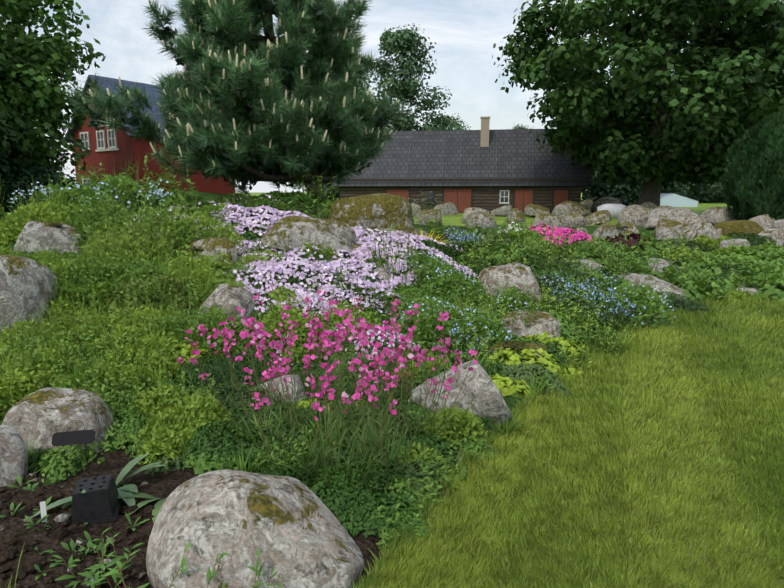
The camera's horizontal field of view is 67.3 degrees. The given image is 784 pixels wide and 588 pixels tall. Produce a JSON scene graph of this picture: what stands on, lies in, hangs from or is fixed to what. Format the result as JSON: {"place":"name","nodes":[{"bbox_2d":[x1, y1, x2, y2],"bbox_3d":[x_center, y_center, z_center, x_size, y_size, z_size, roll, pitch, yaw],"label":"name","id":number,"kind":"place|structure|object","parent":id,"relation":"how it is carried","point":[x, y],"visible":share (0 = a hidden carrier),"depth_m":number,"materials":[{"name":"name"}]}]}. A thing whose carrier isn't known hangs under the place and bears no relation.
{"place":"outdoors","nodes":[
{"label":"outdoors","id":0,"kind":"place"},
{"bbox_2d":[0,0,780,191],"label":"sky","id":1,"kind":"structure","parent":0,"point":[464,33],"materials":[{"name":"white"}]},
{"bbox_2d":[0,191,781,587],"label":"garden soil","id":2,"kind":"structure","parent":0,"point":[160,483],"depth_m":2.70,"materials":[{"name":"brown soil"}]},
{"bbox_2d":[40,501,46,521],"bbox_3d":[-1.584,1.001,2.679,0.022,0.105,0.038,-6,11,-30],"label":"plant label","id":3,"kind":"object","parent":2,"relation":"in","point":[43,508],"visible":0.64,"depth_m":2.68,"materials":[{"name":"grey plastic"}]},
{"bbox_2d":[0,472,147,586],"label":"soil pebbles","id":4,"kind":"object","parent":2,"relation":"on","point":[62,517],"visible":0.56,"depth_m":2.67,"materials":[{"name":"stone"}]},
{"bbox_2d":[62,420,88,480],"bbox_3d":[-1.631,0.829,3.051,0.106,0.345,0.069,0,10,-2],"label":"wire handle","id":5,"kind":"object","parent":2,"relation":"on","point":[85,448],"visible":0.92,"depth_m":3.05,"materials":[{"name":"grey metal"}]},
{"bbox_2d":[52,429,94,445],"bbox_3d":[-1.629,0.736,3.015,0.200,0.058,0.046,-2,10,-13],"label":"plant label plate","id":6,"kind":"object","parent":5,"relation":"attached to","point":[78,437],"visible":1,"depth_m":3.01,"materials":[{"name":"black plastic"}]},
{"bbox_2d":[0,471,156,587],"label":"soil clods","id":7,"kind":"object","parent":2,"relation":"on","point":[41,561],"visible":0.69,"depth_m":2.50,"materials":[{"name":"brown soil"}]},
{"bbox_2d":[71,474,122,524],"bbox_3d":[-1.375,0.952,2.731,0.190,0.160,0.190,-5,13,-15],"label":"upside-down nursery pot","id":8,"kind":"object","parent":2,"relation":"on","point":[97,502],"visible":0.92,"depth_m":2.67,"materials":[{"name":"black plastic"}]},
{"bbox_2d":[59,0,405,198],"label":"pine","id":9,"kind":"object","parent":2,"relation":"on","point":[284,67],"depth_m":9.87,"materials":[{"name":"green plant"}]},
{"bbox_2d":[82,0,398,181],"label":"pine candles","id":10,"kind":"object","parent":9,"relation":"on","point":[269,44],"visible":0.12,"depth_m":9.67},
{"bbox_2d":[0,155,783,587],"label":"plants","id":11,"kind":"object","parent":2,"relation":"on","point":[130,293],"depth_m":5.05,"materials":[{"name":"green plant"}]},
{"bbox_2d":[0,193,783,587],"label":"boulders","id":12,"kind":"object","parent":2,"relation":"on","point":[292,529],"visible":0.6,"depth_m":3.86,"materials":[{"name":"stone"}]},
{"bbox_2d":[0,0,783,212],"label":"trees","id":13,"kind":"object","parent":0,"point":[737,66],"depth_m":32.71,"materials":[{"name":"green plant"}]},
{"bbox_2d":[340,187,580,213],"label":"barn log walls","id":14,"kind":"structure","parent":0,"point":[486,198],"depth_m":43.94,"materials":[{"name":"brown wood"}]},
{"bbox_2d":[330,129,591,186],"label":"barn roof","id":15,"kind":"structure","parent":14,"relation":"on","point":[457,154],"depth_m":44.99,"materials":[{"name":"grey tile"}]},
{"bbox_2d":[380,129,543,131],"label":"barn roof","id":16,"kind":"structure","parent":15,"relation":"on","point":[466,130],"depth_m":46.76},
{"bbox_2d":[480,116,489,146],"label":"chimney","id":17,"kind":"object","parent":15,"relation":"on","point":[485,123],"visible":0.82,"depth_m":45.36,"materials":[{"name":"beige concrete"}]},
{"bbox_2d":[387,189,567,211],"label":"barn doors","id":18,"kind":"structure","parent":14,"relation":"in","point":[464,198],"depth_m":44.03,"materials":[{"name":"red wood"}]},
{"bbox_2d":[499,190,509,203],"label":"barn window frames","id":19,"kind":"structure","parent":14,"relation":"in","point":[504,196],"depth_m":43.60,"materials":[{"name":"white wood"}]},
{"bbox_2d":[427,191,507,201],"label":"window panes","id":20,"kind":"structure","parent":19,"relation":"in","point":[501,199],"depth_m":43.73,"materials":[{"name":"grey glass"}]},
{"bbox_2d":[235,192,731,226],"bbox_3d":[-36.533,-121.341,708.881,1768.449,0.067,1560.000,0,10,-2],"label":"lawn","id":21,"kind":"structure","parent":0,"point":[456,219],"depth_m":36.82,"materials":[{"name":"green plant"}]},
{"bbox_2d":[73,87,234,193],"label":"red house walls","id":22,"kind":"structure","parent":21,"relation":"on","point":[136,149],"depth_m":39.10,"materials":[{"name":"red wood"}]},
{"bbox_2d":[65,75,92,142],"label":"house roof","id":23,"kind":"structure","parent":22,"relation":"attached to","point":[74,118],"depth_m":40.03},
{"bbox_2d":[80,118,120,183],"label":"window frames","id":24,"kind":"structure","parent":22,"relation":"in","point":[109,148],"depth_m":38.94,"materials":[{"name":"white wood"}]},
{"bbox_2d":[82,118,114,185],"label":"window panes","id":25,"kind":"structure","parent":24,"relation":"in","point":[99,141],"depth_m":39.18,"materials":[{"name":"grey glass"}]},
{"bbox_2d":[89,75,176,138],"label":"house roof","id":26,"kind":"structure","parent":22,"relation":"on","point":[145,86],"depth_m":39.53,"materials":[{"name":"grey tile"}]},
{"bbox_2d":[335,178,586,212],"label":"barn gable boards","id":27,"kind":"object","parent":21,"relation":"on","point":[539,179],"visible":0.58,"depth_m":43.55,"materials":[{"name":"brown wood"}]},
{"bbox_2d":[597,204,626,217],"bbox_3d":[13.551,-5.026,36.027,1.923,1.003,1.221,0,10,-2],"label":"tarp-covered stack","id":28,"kind":"object","parent":21,"relation":"on","point":[615,210],"visible":0.52,"depth_m":35.47,"materials":[{"name":"white plastic"}]},
{"bbox_2d":[637,194,697,206],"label":"greenhouse","id":29,"kind":"object","parent":21,"relation":"on","point":[674,200],"visible":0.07,"depth_m":62.10,"materials":[{"name":"white plastic"}]},
{"bbox_2d":[719,110,783,220],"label":"thuja","id":30,"kind":"object","parent":21,"relation":"on","point":[754,180],"visible":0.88,"depth_m":23.16,"materials":[{"name":"green plant"}]},
{"bbox_2d":[350,291,783,587],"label":"lawn grass","id":31,"kind":"structure","parent":0,"point":[648,457],"depth_m":3.19,"materials":[{"name":"green plant"}]}
]}

